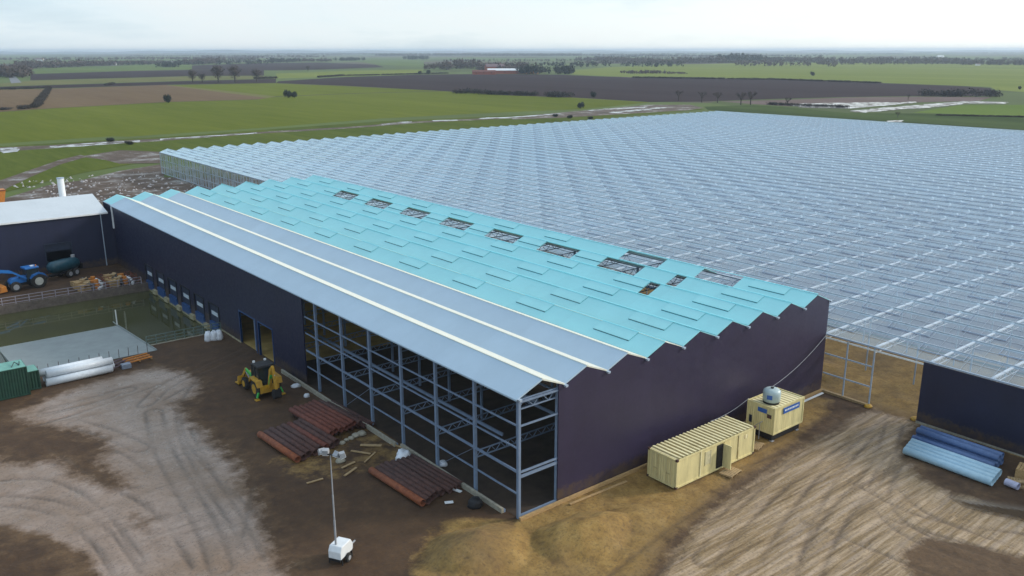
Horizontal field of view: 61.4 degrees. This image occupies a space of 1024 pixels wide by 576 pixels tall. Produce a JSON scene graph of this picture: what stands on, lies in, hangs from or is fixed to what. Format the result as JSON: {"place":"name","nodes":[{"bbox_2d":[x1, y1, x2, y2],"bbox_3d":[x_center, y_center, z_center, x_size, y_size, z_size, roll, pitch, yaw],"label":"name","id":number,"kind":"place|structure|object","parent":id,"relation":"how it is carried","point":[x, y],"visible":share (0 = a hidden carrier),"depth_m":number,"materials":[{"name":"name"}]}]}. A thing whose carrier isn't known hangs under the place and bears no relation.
{"place":"outdoors","nodes":[
{"label":"outdoors","id":0,"kind":"place"},
{"bbox_2d":[27,365,41,389],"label":"steel container","id":1,"kind":"object","parent":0,"point":[34,377],"visible":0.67,"depth_m":89.62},
{"bbox_2d":[0,155,84,188],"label":"muddy track","id":2,"kind":"structure","parent":0,"point":[6,183],"depth_m":247.91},
{"bbox_2d":[50,140,139,147],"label":"flood water","id":3,"kind":"structure","parent":0,"point":[89,144],"depth_m":324.50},
{"bbox_2d":[0,290,210,362],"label":"water","id":4,"kind":"structure","parent":0,"point":[142,315],"depth_m":116.63,"materials":[{"name":"liquid"}]},
{"bbox_2d":[32,64,191,73],"bbox_3d":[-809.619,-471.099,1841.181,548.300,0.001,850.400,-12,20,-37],"label":"field","id":5,"kind":"structure","parent":0,"point":[107,68],"depth_m":1730.72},
{"bbox_2d":[80,150,159,163],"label":"muddy track","id":6,"kind":"structure","parent":0,"point":[123,156],"depth_m":287.37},
{"bbox_2d":[0,85,263,111],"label":"field","id":7,"kind":"structure","parent":0,"point":[72,97],"depth_m":669.58,"materials":[{"name":"soil"}]},
{"bbox_2d":[31,87,51,105],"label":"hedge","id":8,"kind":"object","parent":7,"relation":"on","point":[44,94],"visible":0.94,"depth_m":618.03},
{"bbox_2d":[5,164,263,205],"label":"muddy track","id":9,"kind":"structure","parent":0,"point":[117,177],"depth_m":225.53,"materials":[{"name":"soil"}]},
{"bbox_2d":[14,172,199,200],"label":"rubble","id":10,"kind":"object","parent":9,"relation":"on","point":[53,183],"visible":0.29,"depth_m":220.23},
{"bbox_2d":[0,76,268,85],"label":"field","id":11,"kind":"structure","parent":0,"point":[78,81],"depth_m":1031.90,"materials":[{"name":"brown plant"}]},
{"bbox_2d":[0,79,275,88],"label":"field","id":12,"kind":"structure","parent":0,"point":[246,81],"depth_m":932.98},
{"bbox_2d":[30,70,263,79],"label":"field","id":13,"kind":"structure","parent":0,"point":[98,75],"depth_m":1291.81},
{"bbox_2d":[170,85,274,97],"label":"field","id":14,"kind":"structure","parent":0,"point":[256,95],"depth_m":729.86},
{"bbox_2d":[0,118,509,151],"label":"muddy track","id":15,"kind":"structure","parent":0,"point":[48,146],"depth_m":366.84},
{"bbox_2d":[192,62,381,69],"bbox_3d":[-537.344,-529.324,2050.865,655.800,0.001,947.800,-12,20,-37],"label":"field","id":16,"kind":"structure","parent":0,"point":[293,66],"depth_m":1933.11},
{"bbox_2d":[173,83,432,95],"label":"field","id":17,"kind":"structure","parent":0,"point":[273,89],"depth_m":786.80,"materials":[{"name":"plant"}]},
{"bbox_2d":[0,91,648,143],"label":"field","id":18,"kind":"structure","parent":0,"point":[142,119],"depth_m":494.50,"materials":[{"name":"plant"}]},
{"bbox_2d":[317,448,355,565],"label":"lighting tower","id":19,"kind":"structure","parent":0,"point":[340,550],"depth_m":58.91,"materials":[{"name":"white metal"}]},
{"bbox_2d":[276,70,422,77],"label":"field","id":20,"kind":"structure","parent":0,"point":[301,75],"depth_m":1334.81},
{"bbox_2d":[0,109,702,191],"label":"field","id":21,"kind":"structure","parent":0,"point":[16,163],"depth_m":334.65,"materials":[{"name":"plant"}]},
{"bbox_2d":[357,60,423,66],"bbox_3d":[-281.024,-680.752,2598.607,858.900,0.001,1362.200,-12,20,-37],"label":"field","id":22,"kind":"structure","parent":0,"point":[416,63],"depth_m":2550.26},
{"bbox_2d":[0,52,1023,575],"bbox_3d":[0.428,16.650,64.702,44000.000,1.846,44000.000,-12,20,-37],"label":"ground","id":23,"kind":"structure","parent":0,"point":[164,460],"depth_m":68.39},
{"bbox_2d":[0,359,30,400],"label":"steel container","id":24,"kind":"object","parent":23,"relation":"on","point":[14,380],"visible":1,"depth_m":87.49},
{"bbox_2d":[0,63,34,77],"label":"wood","id":25,"kind":"object","parent":23,"relation":"on","point":[8,71],"visible":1,"depth_m":1161.50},
{"bbox_2d":[0,264,47,293],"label":"farm tractor","id":26,"kind":"object","parent":23,"relation":"on","point":[32,275],"visible":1,"depth_m":127.19,"materials":[{"name":"blue paint"}]},
{"bbox_2d":[9,58,84,67],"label":"wood","id":27,"kind":"object","parent":23,"relation":"on","point":[46,64],"visible":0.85,"depth_m":1798.85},
{"bbox_2d":[0,194,118,280],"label":"side wing","id":28,"kind":"structure","parent":23,"relation":"on","point":[41,233],"depth_m":137.28,"materials":[{"name":"metal"}]},
{"bbox_2d":[46,254,82,278],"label":"slurry tanker","id":29,"kind":"object","parent":23,"relation":"on","point":[69,267],"visible":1,"depth_m":133.63,"materials":[{"name":"teal paint"}]},
{"bbox_2d":[0,282,148,314],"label":"retaining wall","id":30,"kind":"structure","parent":23,"relation":"on","point":[61,300],"depth_m":124.56,"materials":[{"name":"concrete"}]},
{"bbox_2d":[0,277,141,305],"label":"railing","id":31,"kind":"object","parent":30,"relation":"on","point":[1,301],"visible":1,"depth_m":124.18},
{"bbox_2d":[45,365,112,385],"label":"wrapped pipe","id":32,"kind":"object","parent":23,"relation":"on","point":[60,379],"visible":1,"depth_m":92.29,"materials":[{"name":"white plastic"}]},
{"bbox_2d":[45,357,112,377],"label":"wrapped pipe","id":33,"kind":"object","parent":32,"relation":"on","point":[78,367],"visible":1,"depth_m":92.57,"materials":[{"name":"white plastic"}]},
{"bbox_2d":[64,59,129,65],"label":"wood","id":34,"kind":"object","parent":23,"relation":"on","point":[97,62],"visible":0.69,"depth_m":2069.03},
{"bbox_2d":[0,56,197,59],"bbox_3d":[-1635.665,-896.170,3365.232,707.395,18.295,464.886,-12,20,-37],"label":"distant wood","id":35,"kind":"object","parent":23,"relation":"on","point":[91,58],"visible":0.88,"depth_m":3368.06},
{"bbox_2d":[113,310,222,349],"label":"retaining wall","id":36,"kind":"structure","parent":23,"relation":"on","point":[116,323],"depth_m":106.41,"materials":[{"name":"concrete"}]},
{"bbox_2d":[145,322,220,345],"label":"railing","id":37,"kind":"object","parent":36,"relation":"on","point":[175,337],"visible":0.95,"depth_m":105.35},
{"bbox_2d":[111,59,273,64],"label":"distant wood","id":38,"kind":"object","parent":23,"relation":"on","point":[219,62],"visible":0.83,"depth_m":2185.81,"materials":[{"name":"green plant"}]},
{"bbox_2d":[173,56,225,64],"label":"wood","id":39,"kind":"object","parent":23,"relation":"on","point":[205,60],"visible":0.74,"depth_m":2299.75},
{"bbox_2d":[235,358,285,401],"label":"backhoe loader","id":40,"kind":"object","parent":23,"relation":"on","point":[262,376],"visible":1,"depth_m":87.42,"materials":[{"name":"yellow"}]},
{"bbox_2d":[257,431,300,462],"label":"steel tube","id":41,"kind":"object","parent":23,"relation":"on","point":[282,449],"visible":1,"depth_m":75.61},
{"bbox_2d":[264,429,306,460],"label":"steel tube","id":42,"kind":"object","parent":23,"relation":"on","point":[298,452],"visible":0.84,"depth_m":75.86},
{"bbox_2d":[268,427,311,456],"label":"steel tube","id":43,"kind":"object","parent":23,"relation":"on","point":[303,449],"visible":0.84,"depth_m":76.52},
{"bbox_2d":[276,426,317,455],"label":"steel tube","id":44,"kind":"object","parent":23,"relation":"on","point":[313,450],"visible":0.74,"depth_m":76.74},
{"bbox_2d":[280,423,322,448],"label":"steel tube","id":45,"kind":"object","parent":23,"relation":"on","point":[301,436],"visible":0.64,"depth_m":77.58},
{"bbox_2d":[287,421,328,447],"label":"steel tube","id":46,"kind":"object","parent":23,"relation":"on","point":[323,444],"visible":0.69,"depth_m":77.80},
{"bbox_2d":[293,420,335,448],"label":"steel tube","id":47,"kind":"object","parent":23,"relation":"on","point":[332,444],"visible":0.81,"depth_m":77.99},
{"bbox_2d":[298,418,339,444],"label":"steel tube","id":48,"kind":"object","parent":23,"relation":"on","point":[323,433],"visible":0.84,"depth_m":78.49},
{"bbox_2d":[289,407,333,434],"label":"steel tube","id":49,"kind":"object","parent":48,"relation":"on","point":[297,413],"visible":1,"depth_m":80.17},
{"bbox_2d":[368,467,425,506],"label":"steel tube","id":50,"kind":"object","parent":23,"relation":"on","point":[398,487],"visible":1,"depth_m":68.75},
{"bbox_2d":[375,465,431,504],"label":"steel tube","id":51,"kind":"object","parent":23,"relation":"on","point":[404,484],"visible":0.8,"depth_m":68.85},
{"bbox_2d":[379,463,434,500],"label":"steel tube","id":52,"kind":"object","parent":23,"relation":"on","point":[407,480],"visible":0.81,"depth_m":69.45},
{"bbox_2d":[384,461,438,497],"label":"steel tube","id":53,"kind":"object","parent":23,"relation":"on","point":[411,477],"visible":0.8,"depth_m":69.91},
{"bbox_2d":[390,459,444,495],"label":"steel tube","id":54,"kind":"object","parent":23,"relation":"on","point":[441,492],"visible":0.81,"depth_m":69.99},
{"bbox_2d":[396,458,451,493],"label":"steel tube","id":55,"kind":"object","parent":23,"relation":"on","point":[447,489],"visible":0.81,"depth_m":70.63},
{"bbox_2d":[375,53,479,55],"bbox_3d":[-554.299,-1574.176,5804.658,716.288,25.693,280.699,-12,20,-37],"label":"wood","id":56,"kind":"object","parent":23,"relation":"on","point":[428,54],"visible":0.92,"depth_m":5790.87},
{"bbox_2d":[401,457,455,490],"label":"steel tube","id":57,"kind":"object","parent":23,"relation":"on","point":[432,475],"visible":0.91,"depth_m":71.05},
{"bbox_2d":[406,455,459,488],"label":"steel tube","id":58,"kind":"object","parent":23,"relation":"on","point":[438,474],"visible":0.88,"depth_m":71.29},
{"bbox_2d":[410,454,461,486],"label":"steel tube","id":59,"kind":"object","parent":23,"relation":"on","point":[442,472],"visible":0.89,"depth_m":71.75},
{"bbox_2d":[423,60,454,69],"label":"wood","id":60,"kind":"object","parent":23,"relation":"on","point":[447,65],"visible":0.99,"depth_m":1582.17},
{"bbox_2d":[443,58,490,68],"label":"wood","id":61,"kind":"object","parent":23,"relation":"on","point":[460,64],"visible":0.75,"depth_m":1671.95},
{"bbox_2d":[102,175,832,520],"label":"packing shed","id":62,"kind":"structure","parent":23,"relation":"on","point":[522,379],"depth_m":85.71,"materials":[{"name":"metal"}]},
{"bbox_2d":[193,292,205,317],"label":"dock door","id":63,"kind":"structure","parent":62,"relation":"in","point":[199,300],"depth_m":114.30,"materials":[{"name":"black metal"}]},
{"bbox_2d":[208,301,219,326],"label":"dock door","id":64,"kind":"structure","parent":62,"relation":"in","point":[214,309],"depth_m":110.34,"materials":[{"name":"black metal"}]},
{"bbox_2d":[467,496,482,509],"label":"rubbish sack","id":65,"kind":"object","parent":23,"relation":"on","point":[475,502],"visible":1,"depth_m":66.36,"materials":[{"name":"black plastic"}]},
{"bbox_2d":[479,53,581,55],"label":"wood","id":66,"kind":"object","parent":23,"relation":"on","point":[546,54],"visible":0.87,"depth_m":5402.98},
{"bbox_2d":[516,63,574,73],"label":"wood","id":67,"kind":"object","parent":23,"relation":"on","point":[567,69],"visible":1,"depth_m":1270.73,"materials":[{"name":"green plant"}]},
{"bbox_2d":[159,111,1023,457],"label":"glasshouse","id":68,"kind":"structure","parent":23,"relation":"on","point":[855,161],"depth_m":180.47,"materials":[{"name":"clear glass"}]},
{"bbox_2d":[341,143,1023,372],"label":"glasshouse floor","id":69,"kind":"structure","parent":68,"relation":"in","point":[937,341],"depth_m":148.52,"materials":[{"name":"soil"}]},
{"bbox_2d":[536,60,683,66],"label":"distant wood","id":70,"kind":"object","parent":23,"relation":"on","point":[593,63],"visible":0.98,"depth_m":1842.67,"materials":[{"name":"green plant"}]},
{"bbox_2d":[613,56,685,63],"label":"wood","id":71,"kind":"object","parent":23,"relation":"on","point":[645,59],"visible":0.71,"depth_m":2315.34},
{"bbox_2d":[671,56,727,62],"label":"wood","id":72,"kind":"object","parent":23,"relation":"on","point":[699,58],"visible":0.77,"depth_m":2349.27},
{"bbox_2d":[646,415,755,489],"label":"site cabin","id":73,"kind":"object","parent":23,"relation":"on","point":[687,457],"visible":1,"depth_m":71.34,"materials":[{"name":"metal"}]},
{"bbox_2d":[722,443,731,469],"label":"door","id":74,"kind":"structure","parent":73,"relation":"in","point":[727,449],"depth_m":71.94,"materials":[{"name":"beige paint"}]},
{"bbox_2d":[716,53,768,62],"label":"wood","id":75,"kind":"object","parent":23,"relation":"on","point":[743,56],"visible":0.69,"depth_m":2435.68,"materials":[{"name":"green plant"}]},
{"bbox_2d":[746,387,804,441],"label":"plant box","id":76,"kind":"object","parent":23,"relation":"on","point":[784,416],"visible":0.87,"depth_m":78.25,"materials":[{"name":"beige paint"}]},
{"bbox_2d":[762,386,780,404],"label":"water tank","id":77,"kind":"object","parent":76,"relation":"on","point":[771,395],"visible":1,"depth_m":77.47,"materials":[{"name":"white plastic"}]},
{"bbox_2d":[734,59,835,66],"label":"distant wood","id":78,"kind":"object","parent":23,"relation":"on","point":[774,63],"visible":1,"depth_m":1877.18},
{"bbox_2d":[762,55,836,62],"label":"wood","id":79,"kind":"object","parent":23,"relation":"on","point":[806,59],"visible":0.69,"depth_m":2432.93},
{"bbox_2d":[824,56,884,62],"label":"wood","id":80,"kind":"object","parent":23,"relation":"on","point":[858,59],"visible":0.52,"depth_m":2301.13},
{"bbox_2d":[808,58,1018,64],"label":"distant wood","id":81,"kind":"object","parent":23,"relation":"on","point":[881,62],"visible":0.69,"depth_m":2074.30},
{"bbox_2d":[874,56,964,63],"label":"wood","id":82,"kind":"object","parent":23,"relation":"on","point":[909,59],"visible":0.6,"depth_m":2200.00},
{"bbox_2d":[903,446,994,485],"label":"steel tube","id":83,"kind":"object","parent":23,"relation":"on","point":[955,468],"visible":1,"depth_m":71.95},
{"bbox_2d":[906,444,996,482],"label":"steel tube","id":84,"kind":"object","parent":23,"relation":"on","point":[952,461],"visible":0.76,"depth_m":72.45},
{"bbox_2d":[908,441,999,479],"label":"steel tube","id":85,"kind":"object","parent":23,"relation":"on","point":[956,458],"visible":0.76,"depth_m":72.90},
{"bbox_2d":[911,435,996,466],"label":"steel tube","id":86,"kind":"object","parent":23,"relation":"on","point":[955,451],"visible":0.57,"depth_m":74.60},
{"bbox_2d":[910,438,1001,476],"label":"steel tube","id":87,"kind":"object","parent":23,"relation":"on","point":[957,455],"visible":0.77,"depth_m":73.48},
{"bbox_2d":[916,433,999,467],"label":"steel tube","id":88,"kind":"object","parent":23,"relation":"on","point":[971,453],"visible":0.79,"depth_m":74.76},
{"bbox_2d":[916,427,1000,461],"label":"steel tube","id":89,"kind":"object","parent":88,"relation":"on","point":[960,445],"visible":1,"depth_m":74.84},
{"bbox_2d":[958,58,1023,64],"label":"wood","id":90,"kind":"object","parent":23,"relation":"on","point":[992,61],"visible":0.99,"depth_m":1983.34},
{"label":"steel tube","id":91,"kind":"object","parent":23,"relation":"on","visible":0},
{"bbox_2d":[293,405,337,432],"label":"steel tube","id":92,"kind":"object","parent":91,"relation":"on","point":[317,419],"visible":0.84,"depth_m":80.54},
{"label":"steel tube","id":93,"kind":"object","parent":23,"relation":"on","visible":0},
{"bbox_2d":[299,404,343,431],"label":"steel tube","id":94,"kind":"object","parent":93,"relation":"on","point":[335,425],"visible":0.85,"depth_m":80.60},
{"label":"steel tube","id":95,"kind":"object","parent":23,"relation":"on","visible":0},
{"bbox_2d":[304,403,347,430],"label":"steel tube","id":96,"kind":"object","parent":95,"relation":"on","point":[332,419],"visible":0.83,"depth_m":81.05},
{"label":"steel tube","id":97,"kind":"object","parent":23,"relation":"on","visible":0},
{"bbox_2d":[308,401,351,427],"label":"steel tube","id":98,"kind":"object","parent":97,"relation":"on","point":[338,418],"visible":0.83,"depth_m":81.51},
{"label":"steel tube","id":99,"kind":"object","parent":23,"relation":"on","visible":0},
{"bbox_2d":[312,399,355,425],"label":"steel tube","id":100,"kind":"object","parent":99,"relation":"on","point":[344,417],"visible":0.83,"depth_m":81.98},
{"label":"steel tube","id":101,"kind":"object","parent":23,"relation":"on","visible":0},
{"bbox_2d":[318,399,362,425],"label":"steel tube","id":102,"kind":"object","parent":101,"relation":"on","point":[359,422],"visible":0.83,"depth_m":81.99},
{"bbox_2d":[0,50,1023,52],"bbox_3d":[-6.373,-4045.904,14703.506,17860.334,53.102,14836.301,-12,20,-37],"label":"hills","id":103,"kind":"structure","parent":0,"point":[247,51],"depth_m":14778.65,"materials":[{"name":"grey"}]},
{"bbox_2d":[0,0,1023,51],"label":"sky","id":104,"kind":"structure","parent":0,"point":[25,25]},
{"bbox_2d":[448,58,671,61],"bbox_3d":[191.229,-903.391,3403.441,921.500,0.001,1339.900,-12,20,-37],"label":"field","id":105,"kind":"structure","parent":0,"point":[522,59],"depth_m":3369.30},
{"bbox_2d":[512,105,701,118],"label":"muddy track","id":106,"kind":"structure","parent":0,"point":[596,112],"depth_m":495.29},
{"bbox_2d":[277,74,992,101],"bbox_3d":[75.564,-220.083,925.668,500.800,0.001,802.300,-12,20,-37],"label":"field","id":107,"kind":"structure","parent":0,"point":[639,89],"depth_m":838.02,"materials":[{"name":"soil"}]},
{"bbox_2d":[632,76,768,79],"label":"hedge","id":108,"kind":"object","parent":107,"relation":"on","point":[700,77],"visible":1,"depth_m":1054.64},
{"bbox_2d":[769,78,881,82],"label":"hedge","id":109,"kind":"object","parent":107,"relation":"on","point":[800,79],"visible":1,"depth_m":957.16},
{"bbox_2d":[917,88,1004,96],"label":"hedge","id":110,"kind":"object","parent":107,"relation":"on","point":[960,93],"visible":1,"depth_m":647.86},
{"bbox_2d":[572,63,1023,91],"bbox_3d":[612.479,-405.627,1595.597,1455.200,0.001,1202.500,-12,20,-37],"label":"field","id":111,"kind":"structure","parent":0,"point":[1003,77],"depth_m":1335.07,"materials":[{"name":"plant"}]},
{"bbox_2d":[793,102,916,108],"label":"flood water","id":112,"kind":"structure","parent":0,"point":[860,104],"depth_m":554.57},
{"bbox_2d":[720,97,990,105],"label":"field","id":113,"kind":"structure","parent":0,"point":[878,99],"depth_m":600.28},
{"bbox_2d":[766,102,849,107],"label":"hedge","id":114,"kind":"object","parent":113,"relation":"on","point":[805,104],"visible":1,"depth_m":538.55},
{"bbox_2d":[705,105,1023,129],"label":"field","id":115,"kind":"structure","parent":0,"point":[999,122],"depth_m":448.78,"materials":[{"name":"green plant"}]},
{"bbox_2d":[851,101,1007,112],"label":"flood water","id":116,"kind":"structure","parent":0,"point":[917,106],"depth_m":534.14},
{"bbox_2d":[913,105,1023,115],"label":"field","id":117,"kind":"structure","parent":0,"point":[1013,110],"depth_m":499.18,"materials":[{"name":"green plant"}]},
{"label":"pit bed","id":118,"kind":"structure","parent":0,"visible":0},
{"bbox_2d":[0,326,155,368],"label":"ramp","id":119,"kind":"structure","parent":118,"relation":"on","point":[61,350],"depth_m":104.03,"materials":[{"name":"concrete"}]},
{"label":"steel tube","id":120,"kind":"object","parent":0,"visible":0},
{"bbox_2d":[920,425,1003,458],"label":"steel tube","id":121,"kind":"object","parent":120,"relation":"on","point":[963,440],"visible":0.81,"depth_m":75.23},
{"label":"wrapped pipe","id":122,"kind":"object","parent":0,"visible":0},
{"bbox_2d":[38,356,102,376],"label":"wrapped pipe","id":123,"kind":"object","parent":122,"relation":"on","point":[42,372],"visible":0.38,"depth_m":92.60,"materials":[{"name":"white plastic"}]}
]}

